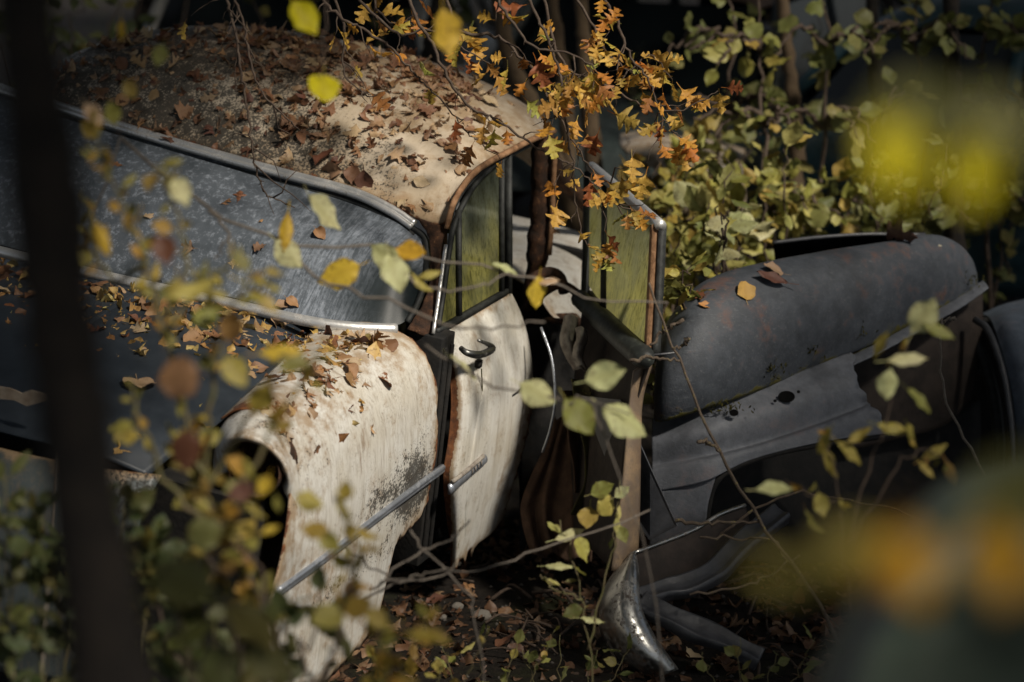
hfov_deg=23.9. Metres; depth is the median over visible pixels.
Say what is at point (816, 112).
leafy sapling
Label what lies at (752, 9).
yellow shrub
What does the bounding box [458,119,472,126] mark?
fallen leaf
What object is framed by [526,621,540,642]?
stick
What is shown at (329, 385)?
fallen leaf
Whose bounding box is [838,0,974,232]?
leafy sapling
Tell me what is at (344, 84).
fallen leaf
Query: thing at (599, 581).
stick
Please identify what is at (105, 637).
sapling tree
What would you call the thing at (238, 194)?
fallen leaf
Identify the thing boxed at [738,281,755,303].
fallen leaf
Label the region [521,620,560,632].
stick
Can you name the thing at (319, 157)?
fallen leaf
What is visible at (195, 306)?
fallen leaf
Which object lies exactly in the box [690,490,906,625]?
mossy twig
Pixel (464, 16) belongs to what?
yellow shrub
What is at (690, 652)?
fallen leaf
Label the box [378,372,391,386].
fallen leaf
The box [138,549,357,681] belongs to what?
yellow shrub
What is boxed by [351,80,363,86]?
fallen leaf
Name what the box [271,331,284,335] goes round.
fallen leaf
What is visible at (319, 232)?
fallen leaf
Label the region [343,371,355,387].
fallen leaf
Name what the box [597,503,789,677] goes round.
bent bumper
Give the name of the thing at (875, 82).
sapling tree
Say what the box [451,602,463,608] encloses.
stone
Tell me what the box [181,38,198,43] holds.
fallen leaf
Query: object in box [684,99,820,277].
yellow shrub
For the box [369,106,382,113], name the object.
fallen leaf
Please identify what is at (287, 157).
leaf litter
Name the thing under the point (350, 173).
fallen leaf
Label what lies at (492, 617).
stick
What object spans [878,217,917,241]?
fallen leaf
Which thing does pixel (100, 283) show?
fallen leaf
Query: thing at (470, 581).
stick
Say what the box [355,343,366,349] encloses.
fallen leaf
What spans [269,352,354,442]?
leaf litter
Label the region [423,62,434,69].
fallen leaf
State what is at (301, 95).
fallen leaf
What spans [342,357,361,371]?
fallen leaf
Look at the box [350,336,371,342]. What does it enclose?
fallen leaf
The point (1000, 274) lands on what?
yellow shrub
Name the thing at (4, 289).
fallen leaf
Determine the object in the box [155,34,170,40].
fallen leaf
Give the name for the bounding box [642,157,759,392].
yellow shrub
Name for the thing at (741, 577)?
stick
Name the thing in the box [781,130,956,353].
yellow shrub
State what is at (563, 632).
stick
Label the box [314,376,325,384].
fallen leaf
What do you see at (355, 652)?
fallen leaf
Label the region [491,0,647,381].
sapling tree
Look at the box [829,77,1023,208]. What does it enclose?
hazel branch
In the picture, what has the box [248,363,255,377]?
fallen leaf
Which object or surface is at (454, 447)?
cream car
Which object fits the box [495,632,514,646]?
fallen leaf
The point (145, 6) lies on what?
sapling tree
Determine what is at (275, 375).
fallen leaf
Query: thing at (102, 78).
fallen leaf
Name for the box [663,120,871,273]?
yellow shrub
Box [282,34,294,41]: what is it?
fallen leaf
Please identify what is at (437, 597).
fallen leaf
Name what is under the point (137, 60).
fallen leaf
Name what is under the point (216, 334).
fallen leaf
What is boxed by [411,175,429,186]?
fallen leaf
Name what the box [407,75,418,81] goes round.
fallen leaf
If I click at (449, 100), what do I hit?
fallen leaf
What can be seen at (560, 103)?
hawthorn tree
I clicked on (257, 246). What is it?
fallen leaf
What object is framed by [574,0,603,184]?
sapling tree
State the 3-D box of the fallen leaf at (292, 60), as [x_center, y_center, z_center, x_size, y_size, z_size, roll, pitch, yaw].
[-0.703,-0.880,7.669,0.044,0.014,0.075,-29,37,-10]
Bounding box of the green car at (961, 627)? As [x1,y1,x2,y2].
[814,454,1023,681]
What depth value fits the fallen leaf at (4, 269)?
7.05 m
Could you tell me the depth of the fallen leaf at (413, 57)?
7.88 m
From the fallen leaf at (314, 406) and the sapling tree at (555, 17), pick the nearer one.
the fallen leaf at (314, 406)
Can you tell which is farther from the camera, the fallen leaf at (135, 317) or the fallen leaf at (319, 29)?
the fallen leaf at (319, 29)
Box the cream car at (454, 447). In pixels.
[0,25,677,681]
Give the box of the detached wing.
[619,131,745,217]
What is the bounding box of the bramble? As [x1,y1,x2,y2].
[42,136,667,670]
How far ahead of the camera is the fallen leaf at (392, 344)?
6.79 m
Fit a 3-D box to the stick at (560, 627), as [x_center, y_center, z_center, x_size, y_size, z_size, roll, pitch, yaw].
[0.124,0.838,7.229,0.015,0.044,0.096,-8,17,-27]
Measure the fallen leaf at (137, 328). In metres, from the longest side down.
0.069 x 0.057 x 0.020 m
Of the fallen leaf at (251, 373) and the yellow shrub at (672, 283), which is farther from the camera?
the yellow shrub at (672, 283)
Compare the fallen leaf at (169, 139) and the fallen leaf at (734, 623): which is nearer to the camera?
the fallen leaf at (734, 623)
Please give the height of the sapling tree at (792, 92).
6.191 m
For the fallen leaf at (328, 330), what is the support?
on the cream car at (454, 447)
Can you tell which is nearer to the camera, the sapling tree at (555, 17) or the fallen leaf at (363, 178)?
the fallen leaf at (363, 178)
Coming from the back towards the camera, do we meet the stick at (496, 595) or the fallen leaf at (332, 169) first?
the stick at (496, 595)
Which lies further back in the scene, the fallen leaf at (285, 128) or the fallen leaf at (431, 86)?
the fallen leaf at (431, 86)
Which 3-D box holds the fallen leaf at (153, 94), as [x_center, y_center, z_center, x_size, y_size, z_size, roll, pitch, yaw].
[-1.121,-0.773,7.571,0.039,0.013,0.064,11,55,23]
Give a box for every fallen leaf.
[0,261,13,273]
[0,272,8,280]
[0,286,9,293]
[62,58,76,71]
[92,280,108,285]
[92,286,100,293]
[94,55,111,59]
[97,73,110,85]
[111,161,124,165]
[114,93,129,105]
[115,56,127,69]
[116,34,133,44]
[123,376,156,387]
[125,28,141,35]
[126,76,138,82]
[128,313,140,321]
[130,54,146,67]
[130,320,148,332]
[136,121,143,130]
[139,26,152,37]
[140,213,153,218]
[142,315,154,325]
[144,306,156,315]
[148,89,158,100]
[154,30,170,40]
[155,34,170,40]
[160,136,174,143]
[163,127,172,136]
[171,24,180,30]
[174,100,193,119]
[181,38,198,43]
[181,240,197,252]
[183,330,202,342]
[186,68,199,78]
[190,304,199,312]
[190,326,212,338]
[200,92,220,102]
[203,329,221,337]
[216,115,220,129]
[217,32,234,43]
[222,113,235,127]
[233,190,245,201]
[239,71,253,81]
[240,146,250,157]
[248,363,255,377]
[251,361,268,371]
[253,33,270,44]
[253,242,265,251]
[257,86,278,103]
[260,26,272,34]
[260,409,271,416]
[264,86,278,102]
[264,373,284,377]
[271,318,285,328]
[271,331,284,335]
[275,299,288,306]
[276,124,301,134]
[277,333,291,343]
[279,127,293,141]
[281,114,307,131]
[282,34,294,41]
[284,54,303,59]
[284,295,298,307]
[286,58,295,65]
[286,94,302,102]
[287,35,299,41]
[289,62,304,72]
[295,90,305,98]
[295,129,305,144]
[297,114,310,128]
[303,54,318,65]
[304,369,325,378]
[306,388,316,400]
[307,407,317,418]
[308,399,317,409]
[309,132,329,136]
[312,99,321,113]
[313,143,334,164]
[313,226,325,238]
[314,368,325,376]
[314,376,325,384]
[317,27,328,33]
[318,116,325,130]
[321,161,344,179]
[323,325,331,334]
[323,335,340,346]
[324,35,336,43]
[324,378,334,388]
[325,44,340,57]
[325,382,334,396]
[327,369,338,381]
[327,667,339,681]
[334,352,351,359]
[342,79,350,90]
[342,124,361,141]
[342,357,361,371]
[343,161,359,185]
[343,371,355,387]
[344,361,358,381]
[347,328,369,342]
[350,41,365,49]
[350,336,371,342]
[351,61,366,67]
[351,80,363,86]
[352,648,366,657]
[354,165,373,187]
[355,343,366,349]
[357,54,372,65]
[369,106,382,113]
[377,75,383,85]
[377,85,394,92]
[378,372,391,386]
[383,339,398,351]
[385,78,400,86]
[387,145,405,162]
[394,199,407,206]
[395,118,402,125]
[400,103,418,112]
[403,44,416,53]
[404,55,416,61]
[406,203,415,211]
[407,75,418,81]
[410,123,422,132]
[411,98,422,106]
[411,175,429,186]
[418,103,436,114]
[421,55,431,63]
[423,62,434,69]
[426,593,449,603]
[427,81,440,91]
[443,94,458,102]
[444,142,457,149]
[446,92,459,101]
[450,70,463,77]
[454,582,474,590]
[455,145,462,161]
[456,93,474,103]
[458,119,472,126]
[461,81,473,91]
[472,114,484,123]
[477,88,492,94]
[480,92,498,106]
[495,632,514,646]
[562,580,577,590]
[686,647,703,657]
[695,289,708,299]
[698,300,715,307]
[727,615,748,627]
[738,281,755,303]
[757,270,798,284]
[764,261,787,275]
[792,588,804,602]
[820,615,840,627]
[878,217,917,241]
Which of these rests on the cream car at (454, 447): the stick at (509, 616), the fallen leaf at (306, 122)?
the fallen leaf at (306, 122)
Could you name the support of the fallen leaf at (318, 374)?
on the cream car at (454, 447)
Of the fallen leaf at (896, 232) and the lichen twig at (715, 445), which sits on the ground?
the lichen twig at (715, 445)
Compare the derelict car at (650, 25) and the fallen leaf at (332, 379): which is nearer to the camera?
the fallen leaf at (332, 379)
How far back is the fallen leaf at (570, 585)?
7.58 m
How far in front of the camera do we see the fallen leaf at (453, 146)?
7.31 m
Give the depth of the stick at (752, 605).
7.36 m
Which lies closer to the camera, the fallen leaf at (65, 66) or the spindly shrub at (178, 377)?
the spindly shrub at (178, 377)
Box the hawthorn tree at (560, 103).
[178,0,743,272]
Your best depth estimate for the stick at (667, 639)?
7.11 m
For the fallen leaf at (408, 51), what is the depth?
7.93 m
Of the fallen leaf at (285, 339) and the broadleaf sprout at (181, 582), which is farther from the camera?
the fallen leaf at (285, 339)
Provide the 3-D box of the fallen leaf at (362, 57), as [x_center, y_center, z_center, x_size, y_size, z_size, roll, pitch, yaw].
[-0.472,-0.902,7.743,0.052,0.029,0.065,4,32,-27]
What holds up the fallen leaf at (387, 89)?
on the cream car at (454, 447)
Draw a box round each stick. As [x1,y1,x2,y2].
[445,571,473,582]
[471,647,543,664]
[477,626,535,646]
[484,613,524,623]
[487,587,514,600]
[492,612,538,616]
[494,559,506,569]
[505,583,532,599]
[509,616,527,643]
[517,610,553,614]
[519,622,545,630]
[520,655,578,674]
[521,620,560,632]
[524,630,557,654]
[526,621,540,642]
[531,588,578,597]
[547,617,562,631]
[555,579,573,603]
[559,619,583,635]
[593,578,602,587]
[660,637,672,641]
[726,573,773,584]
[747,595,757,615]
[758,642,799,668]
[765,606,770,632]
[772,650,818,670]
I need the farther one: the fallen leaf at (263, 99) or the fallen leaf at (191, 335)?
the fallen leaf at (263, 99)
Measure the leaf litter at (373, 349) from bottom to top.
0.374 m
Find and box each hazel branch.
[104,0,461,139]
[744,455,1023,606]
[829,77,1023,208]
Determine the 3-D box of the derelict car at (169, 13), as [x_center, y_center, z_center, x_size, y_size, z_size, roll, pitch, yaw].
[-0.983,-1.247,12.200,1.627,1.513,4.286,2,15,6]
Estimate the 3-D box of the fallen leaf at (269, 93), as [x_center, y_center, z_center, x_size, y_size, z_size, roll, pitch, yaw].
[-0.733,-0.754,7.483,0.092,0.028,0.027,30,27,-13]
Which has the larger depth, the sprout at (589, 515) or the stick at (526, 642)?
the stick at (526, 642)
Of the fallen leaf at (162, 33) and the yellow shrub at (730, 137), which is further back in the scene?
the yellow shrub at (730, 137)
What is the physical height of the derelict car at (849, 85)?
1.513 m
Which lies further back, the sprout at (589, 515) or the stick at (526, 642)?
the stick at (526, 642)
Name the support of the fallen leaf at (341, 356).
on the cream car at (454, 447)
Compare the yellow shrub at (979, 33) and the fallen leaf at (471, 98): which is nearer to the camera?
the fallen leaf at (471, 98)
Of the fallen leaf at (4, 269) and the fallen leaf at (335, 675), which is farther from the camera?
the fallen leaf at (4, 269)
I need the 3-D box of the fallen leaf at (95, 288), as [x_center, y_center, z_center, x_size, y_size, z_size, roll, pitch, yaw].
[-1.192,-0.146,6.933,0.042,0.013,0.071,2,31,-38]
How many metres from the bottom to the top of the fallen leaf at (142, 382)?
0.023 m
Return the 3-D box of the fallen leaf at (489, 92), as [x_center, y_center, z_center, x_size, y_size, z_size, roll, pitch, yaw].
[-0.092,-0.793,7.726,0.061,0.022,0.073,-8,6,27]
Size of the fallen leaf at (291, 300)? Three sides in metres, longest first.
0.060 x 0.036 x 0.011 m
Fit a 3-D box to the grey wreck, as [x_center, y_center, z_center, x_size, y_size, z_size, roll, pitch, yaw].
[0.950,0.212,7.792,0.733,1.039,1.591,12,19,38]
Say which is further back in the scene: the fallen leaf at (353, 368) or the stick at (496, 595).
the stick at (496, 595)
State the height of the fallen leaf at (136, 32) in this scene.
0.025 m
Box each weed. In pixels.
[366,626,488,681]
[435,623,559,681]
[522,633,634,681]
[696,624,821,681]
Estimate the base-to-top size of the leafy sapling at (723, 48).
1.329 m
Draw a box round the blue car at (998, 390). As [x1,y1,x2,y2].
[966,299,1023,465]
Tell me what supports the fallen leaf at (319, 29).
on the cream car at (454, 447)
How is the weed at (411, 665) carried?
on the ground
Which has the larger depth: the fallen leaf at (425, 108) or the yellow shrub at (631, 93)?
the yellow shrub at (631, 93)
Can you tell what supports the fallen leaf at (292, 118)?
on the cream car at (454, 447)
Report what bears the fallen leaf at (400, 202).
on the cream car at (454, 447)
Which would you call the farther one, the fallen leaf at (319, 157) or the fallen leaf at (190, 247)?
the fallen leaf at (319, 157)
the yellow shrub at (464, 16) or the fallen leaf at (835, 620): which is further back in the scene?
the yellow shrub at (464, 16)
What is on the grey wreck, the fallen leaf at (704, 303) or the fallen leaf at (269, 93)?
the fallen leaf at (704, 303)
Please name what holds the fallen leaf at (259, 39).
on the cream car at (454, 447)
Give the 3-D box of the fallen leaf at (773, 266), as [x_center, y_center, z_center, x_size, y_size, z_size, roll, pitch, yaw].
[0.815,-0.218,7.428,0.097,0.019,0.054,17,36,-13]
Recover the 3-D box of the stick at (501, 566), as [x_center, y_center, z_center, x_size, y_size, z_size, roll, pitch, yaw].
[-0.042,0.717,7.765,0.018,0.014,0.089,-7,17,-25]
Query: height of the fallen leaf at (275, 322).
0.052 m
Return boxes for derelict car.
[144,0,499,87]
[459,0,909,284]
[629,0,1023,297]
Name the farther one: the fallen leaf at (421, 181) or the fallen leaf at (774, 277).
the fallen leaf at (774, 277)
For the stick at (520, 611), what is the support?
on the ground
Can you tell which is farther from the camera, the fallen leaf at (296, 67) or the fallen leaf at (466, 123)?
the fallen leaf at (296, 67)
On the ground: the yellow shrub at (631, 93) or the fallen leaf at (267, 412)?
the yellow shrub at (631, 93)
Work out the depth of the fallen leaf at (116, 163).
7.38 m
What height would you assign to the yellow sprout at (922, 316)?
1.727 m
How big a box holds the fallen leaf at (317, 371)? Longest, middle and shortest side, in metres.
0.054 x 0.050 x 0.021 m
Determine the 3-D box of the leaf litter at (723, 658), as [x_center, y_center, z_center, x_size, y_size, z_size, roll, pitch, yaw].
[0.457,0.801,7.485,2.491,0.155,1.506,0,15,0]
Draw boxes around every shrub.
[0,450,190,681]
[56,0,158,120]
[80,99,337,647]
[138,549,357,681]
[163,422,453,681]
[243,0,475,63]
[566,42,662,210]
[616,126,722,410]
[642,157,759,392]
[643,213,714,403]
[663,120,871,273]
[673,180,775,280]
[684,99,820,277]
[747,2,898,75]
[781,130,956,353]
[852,143,1022,306]
[975,31,1023,78]
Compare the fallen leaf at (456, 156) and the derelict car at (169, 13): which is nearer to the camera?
the fallen leaf at (456, 156)
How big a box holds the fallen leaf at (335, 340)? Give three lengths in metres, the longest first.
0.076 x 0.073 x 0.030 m
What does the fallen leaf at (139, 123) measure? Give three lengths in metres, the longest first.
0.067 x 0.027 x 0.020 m
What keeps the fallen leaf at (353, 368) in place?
on the cream car at (454, 447)
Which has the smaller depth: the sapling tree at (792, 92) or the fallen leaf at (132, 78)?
the fallen leaf at (132, 78)
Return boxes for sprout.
[147,558,296,681]
[540,480,629,681]
[745,298,956,600]
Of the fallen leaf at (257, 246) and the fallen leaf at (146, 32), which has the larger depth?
the fallen leaf at (146, 32)
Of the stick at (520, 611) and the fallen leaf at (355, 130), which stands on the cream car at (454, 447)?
the fallen leaf at (355, 130)
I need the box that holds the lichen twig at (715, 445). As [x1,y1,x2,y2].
[630,283,834,634]
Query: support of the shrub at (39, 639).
on the ground
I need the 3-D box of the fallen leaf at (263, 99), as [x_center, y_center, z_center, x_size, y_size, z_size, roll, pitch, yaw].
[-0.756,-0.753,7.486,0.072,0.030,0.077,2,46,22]
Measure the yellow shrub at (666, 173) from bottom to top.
1.177 m
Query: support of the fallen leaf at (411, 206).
on the cream car at (454, 447)
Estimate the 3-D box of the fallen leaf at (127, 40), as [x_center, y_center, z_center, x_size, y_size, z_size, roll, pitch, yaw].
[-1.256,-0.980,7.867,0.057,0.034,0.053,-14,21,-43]
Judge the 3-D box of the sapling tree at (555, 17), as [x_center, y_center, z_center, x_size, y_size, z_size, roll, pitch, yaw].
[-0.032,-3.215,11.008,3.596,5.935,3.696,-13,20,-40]
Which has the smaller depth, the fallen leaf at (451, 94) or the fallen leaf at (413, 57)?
the fallen leaf at (451, 94)
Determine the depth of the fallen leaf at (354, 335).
6.77 m
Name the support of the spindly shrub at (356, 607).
on the ground
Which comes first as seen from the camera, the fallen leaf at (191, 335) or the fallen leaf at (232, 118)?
the fallen leaf at (191, 335)
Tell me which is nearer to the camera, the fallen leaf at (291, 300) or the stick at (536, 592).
the fallen leaf at (291, 300)
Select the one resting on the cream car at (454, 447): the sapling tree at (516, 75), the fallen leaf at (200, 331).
the fallen leaf at (200, 331)
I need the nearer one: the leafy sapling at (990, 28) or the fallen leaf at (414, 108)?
the fallen leaf at (414, 108)
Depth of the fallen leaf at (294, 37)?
7.90 m
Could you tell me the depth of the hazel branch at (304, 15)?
4.60 m
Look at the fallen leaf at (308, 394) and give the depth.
6.34 m
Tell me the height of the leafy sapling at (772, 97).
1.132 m
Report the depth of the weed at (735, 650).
6.30 m
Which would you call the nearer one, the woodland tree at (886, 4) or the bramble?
the bramble
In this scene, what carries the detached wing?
on the ground
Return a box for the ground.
[0,0,1023,681]
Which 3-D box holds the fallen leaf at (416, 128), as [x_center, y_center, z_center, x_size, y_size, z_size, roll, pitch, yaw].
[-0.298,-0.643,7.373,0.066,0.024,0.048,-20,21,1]
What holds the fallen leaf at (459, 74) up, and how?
on the cream car at (454, 447)
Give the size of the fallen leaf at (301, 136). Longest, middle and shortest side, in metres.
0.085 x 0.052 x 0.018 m
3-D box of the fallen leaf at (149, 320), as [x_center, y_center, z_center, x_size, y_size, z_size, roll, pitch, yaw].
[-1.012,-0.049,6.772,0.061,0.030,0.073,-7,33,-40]
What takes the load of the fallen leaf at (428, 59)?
on the cream car at (454, 447)
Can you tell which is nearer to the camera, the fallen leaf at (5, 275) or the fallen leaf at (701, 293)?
the fallen leaf at (5, 275)
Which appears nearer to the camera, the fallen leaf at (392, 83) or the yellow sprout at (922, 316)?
the yellow sprout at (922, 316)
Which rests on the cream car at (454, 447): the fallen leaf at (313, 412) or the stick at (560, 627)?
the fallen leaf at (313, 412)
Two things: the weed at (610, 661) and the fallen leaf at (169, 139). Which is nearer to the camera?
the weed at (610, 661)
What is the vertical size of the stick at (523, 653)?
0.037 m
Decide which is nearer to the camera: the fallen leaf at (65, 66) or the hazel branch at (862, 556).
the hazel branch at (862, 556)
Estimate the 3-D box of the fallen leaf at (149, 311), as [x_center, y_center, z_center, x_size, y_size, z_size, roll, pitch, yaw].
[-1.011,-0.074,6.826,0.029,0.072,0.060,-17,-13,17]
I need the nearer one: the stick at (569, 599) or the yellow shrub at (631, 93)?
the stick at (569, 599)
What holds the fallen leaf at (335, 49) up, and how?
on the cream car at (454, 447)
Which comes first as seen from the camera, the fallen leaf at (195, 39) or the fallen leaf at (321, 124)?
the fallen leaf at (321, 124)
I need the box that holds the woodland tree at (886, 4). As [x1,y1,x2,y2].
[879,0,896,11]
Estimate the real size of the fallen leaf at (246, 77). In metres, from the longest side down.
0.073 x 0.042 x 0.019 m
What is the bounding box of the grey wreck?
[649,232,988,562]
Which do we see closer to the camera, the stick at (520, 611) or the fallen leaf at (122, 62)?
the stick at (520, 611)
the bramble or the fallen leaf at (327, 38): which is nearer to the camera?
the bramble
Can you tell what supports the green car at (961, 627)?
on the ground
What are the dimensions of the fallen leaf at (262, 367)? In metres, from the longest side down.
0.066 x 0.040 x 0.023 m
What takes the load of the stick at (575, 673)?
on the ground
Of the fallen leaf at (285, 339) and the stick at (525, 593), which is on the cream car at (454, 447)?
the fallen leaf at (285, 339)
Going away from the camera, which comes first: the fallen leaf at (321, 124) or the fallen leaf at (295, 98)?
the fallen leaf at (321, 124)
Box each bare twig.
[340,509,649,681]
[939,316,980,466]
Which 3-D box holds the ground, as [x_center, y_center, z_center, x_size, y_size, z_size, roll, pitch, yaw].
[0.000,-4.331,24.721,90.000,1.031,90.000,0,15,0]
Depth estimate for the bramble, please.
5.25 m
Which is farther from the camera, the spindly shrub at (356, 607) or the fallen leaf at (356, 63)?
the fallen leaf at (356, 63)
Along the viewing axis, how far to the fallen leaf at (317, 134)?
7.35 m
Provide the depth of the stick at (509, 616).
7.35 m
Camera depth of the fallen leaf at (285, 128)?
7.38 m
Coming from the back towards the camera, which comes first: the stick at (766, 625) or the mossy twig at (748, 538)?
the stick at (766, 625)
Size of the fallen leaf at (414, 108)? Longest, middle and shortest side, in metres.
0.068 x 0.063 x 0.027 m
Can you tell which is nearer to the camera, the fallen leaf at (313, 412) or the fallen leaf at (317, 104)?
the fallen leaf at (313, 412)
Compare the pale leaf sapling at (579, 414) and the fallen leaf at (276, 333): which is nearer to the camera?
the pale leaf sapling at (579, 414)
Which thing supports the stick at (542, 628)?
on the ground
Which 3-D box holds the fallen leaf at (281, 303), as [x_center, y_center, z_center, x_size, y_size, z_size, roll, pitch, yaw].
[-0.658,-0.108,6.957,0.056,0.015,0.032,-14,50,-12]
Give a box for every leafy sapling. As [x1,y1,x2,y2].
[649,0,798,272]
[689,0,840,249]
[755,0,890,236]
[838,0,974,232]
[962,0,1023,309]
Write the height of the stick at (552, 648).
0.051 m
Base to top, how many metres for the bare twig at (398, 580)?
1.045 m
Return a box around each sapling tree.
[0,0,152,681]
[133,0,153,23]
[420,0,443,63]
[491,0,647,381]
[547,0,575,228]
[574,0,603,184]
[776,0,805,238]
[865,0,898,229]
[942,0,966,317]
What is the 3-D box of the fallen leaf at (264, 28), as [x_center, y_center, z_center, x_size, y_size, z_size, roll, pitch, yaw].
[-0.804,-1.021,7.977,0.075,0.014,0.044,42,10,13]
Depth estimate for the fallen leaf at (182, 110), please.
7.49 m
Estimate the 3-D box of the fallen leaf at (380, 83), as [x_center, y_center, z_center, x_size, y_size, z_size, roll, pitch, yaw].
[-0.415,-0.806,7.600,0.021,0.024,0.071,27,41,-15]
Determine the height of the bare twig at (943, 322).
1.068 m
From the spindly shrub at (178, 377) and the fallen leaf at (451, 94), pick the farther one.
the fallen leaf at (451, 94)
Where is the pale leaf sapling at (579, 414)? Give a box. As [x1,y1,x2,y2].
[424,344,662,681]
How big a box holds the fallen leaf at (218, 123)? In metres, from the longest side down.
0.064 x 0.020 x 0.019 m
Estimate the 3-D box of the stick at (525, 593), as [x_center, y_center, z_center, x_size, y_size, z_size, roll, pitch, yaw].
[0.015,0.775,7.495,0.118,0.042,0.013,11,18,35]
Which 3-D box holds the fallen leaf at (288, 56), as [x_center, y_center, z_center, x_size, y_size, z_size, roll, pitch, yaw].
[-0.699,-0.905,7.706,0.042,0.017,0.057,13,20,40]
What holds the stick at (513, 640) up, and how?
on the ground
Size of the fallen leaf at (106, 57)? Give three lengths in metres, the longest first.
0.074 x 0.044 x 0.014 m
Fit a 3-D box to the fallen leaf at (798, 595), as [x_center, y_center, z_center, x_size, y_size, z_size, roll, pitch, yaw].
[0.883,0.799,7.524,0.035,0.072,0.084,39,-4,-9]
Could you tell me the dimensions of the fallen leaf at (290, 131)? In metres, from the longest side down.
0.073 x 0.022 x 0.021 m
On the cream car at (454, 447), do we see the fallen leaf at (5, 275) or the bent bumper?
the fallen leaf at (5, 275)
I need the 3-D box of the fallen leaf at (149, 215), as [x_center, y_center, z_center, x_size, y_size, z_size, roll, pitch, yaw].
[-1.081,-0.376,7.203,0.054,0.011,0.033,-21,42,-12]
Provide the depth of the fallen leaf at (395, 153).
7.27 m
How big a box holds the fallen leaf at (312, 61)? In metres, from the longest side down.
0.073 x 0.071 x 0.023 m
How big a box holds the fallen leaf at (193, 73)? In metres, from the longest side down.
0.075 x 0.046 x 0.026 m
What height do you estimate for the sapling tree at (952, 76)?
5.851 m
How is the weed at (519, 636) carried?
on the ground
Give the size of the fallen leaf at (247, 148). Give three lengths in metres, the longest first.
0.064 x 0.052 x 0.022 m
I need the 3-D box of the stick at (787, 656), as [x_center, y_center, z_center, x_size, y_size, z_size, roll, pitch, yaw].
[0.765,0.900,6.955,0.008,0.056,0.161,-14,21,-43]
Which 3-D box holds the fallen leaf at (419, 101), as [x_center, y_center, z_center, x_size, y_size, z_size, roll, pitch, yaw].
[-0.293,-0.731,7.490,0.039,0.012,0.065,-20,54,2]
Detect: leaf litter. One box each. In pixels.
[0,257,389,453]
[63,20,519,212]
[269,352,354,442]
[339,519,852,681]
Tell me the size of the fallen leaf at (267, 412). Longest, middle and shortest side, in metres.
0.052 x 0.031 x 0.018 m
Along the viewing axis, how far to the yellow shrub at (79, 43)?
11.19 m
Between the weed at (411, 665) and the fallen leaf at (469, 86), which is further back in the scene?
the fallen leaf at (469, 86)
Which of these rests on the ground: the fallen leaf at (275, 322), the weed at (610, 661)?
the weed at (610, 661)
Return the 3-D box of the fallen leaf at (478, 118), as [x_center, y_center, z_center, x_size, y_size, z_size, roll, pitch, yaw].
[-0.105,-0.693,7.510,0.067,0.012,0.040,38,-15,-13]
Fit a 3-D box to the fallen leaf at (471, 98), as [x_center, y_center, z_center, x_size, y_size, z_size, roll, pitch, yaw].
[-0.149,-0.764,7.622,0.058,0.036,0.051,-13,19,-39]
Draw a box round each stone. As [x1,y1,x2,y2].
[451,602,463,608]
[474,609,491,619]
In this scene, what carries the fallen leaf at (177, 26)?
on the cream car at (454, 447)
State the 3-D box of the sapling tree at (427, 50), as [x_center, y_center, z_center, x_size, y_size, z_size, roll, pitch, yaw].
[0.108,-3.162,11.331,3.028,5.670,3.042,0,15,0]
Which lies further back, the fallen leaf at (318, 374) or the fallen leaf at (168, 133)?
the fallen leaf at (168, 133)
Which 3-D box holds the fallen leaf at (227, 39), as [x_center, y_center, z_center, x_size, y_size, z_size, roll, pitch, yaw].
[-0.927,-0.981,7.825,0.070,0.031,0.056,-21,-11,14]
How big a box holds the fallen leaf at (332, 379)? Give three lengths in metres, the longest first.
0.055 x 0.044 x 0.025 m
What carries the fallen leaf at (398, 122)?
on the cream car at (454, 447)
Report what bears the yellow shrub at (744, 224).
on the ground
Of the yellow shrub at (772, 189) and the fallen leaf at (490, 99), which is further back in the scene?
the yellow shrub at (772, 189)
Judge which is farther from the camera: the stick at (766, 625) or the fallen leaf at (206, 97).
the fallen leaf at (206, 97)
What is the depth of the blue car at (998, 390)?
8.07 m
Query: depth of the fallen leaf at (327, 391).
6.41 m
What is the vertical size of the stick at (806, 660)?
0.031 m
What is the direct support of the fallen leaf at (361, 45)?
on the cream car at (454, 447)
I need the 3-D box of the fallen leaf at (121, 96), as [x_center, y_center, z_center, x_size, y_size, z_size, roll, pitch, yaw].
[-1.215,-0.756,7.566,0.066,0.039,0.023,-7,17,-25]
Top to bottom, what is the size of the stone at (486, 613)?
0.040 m

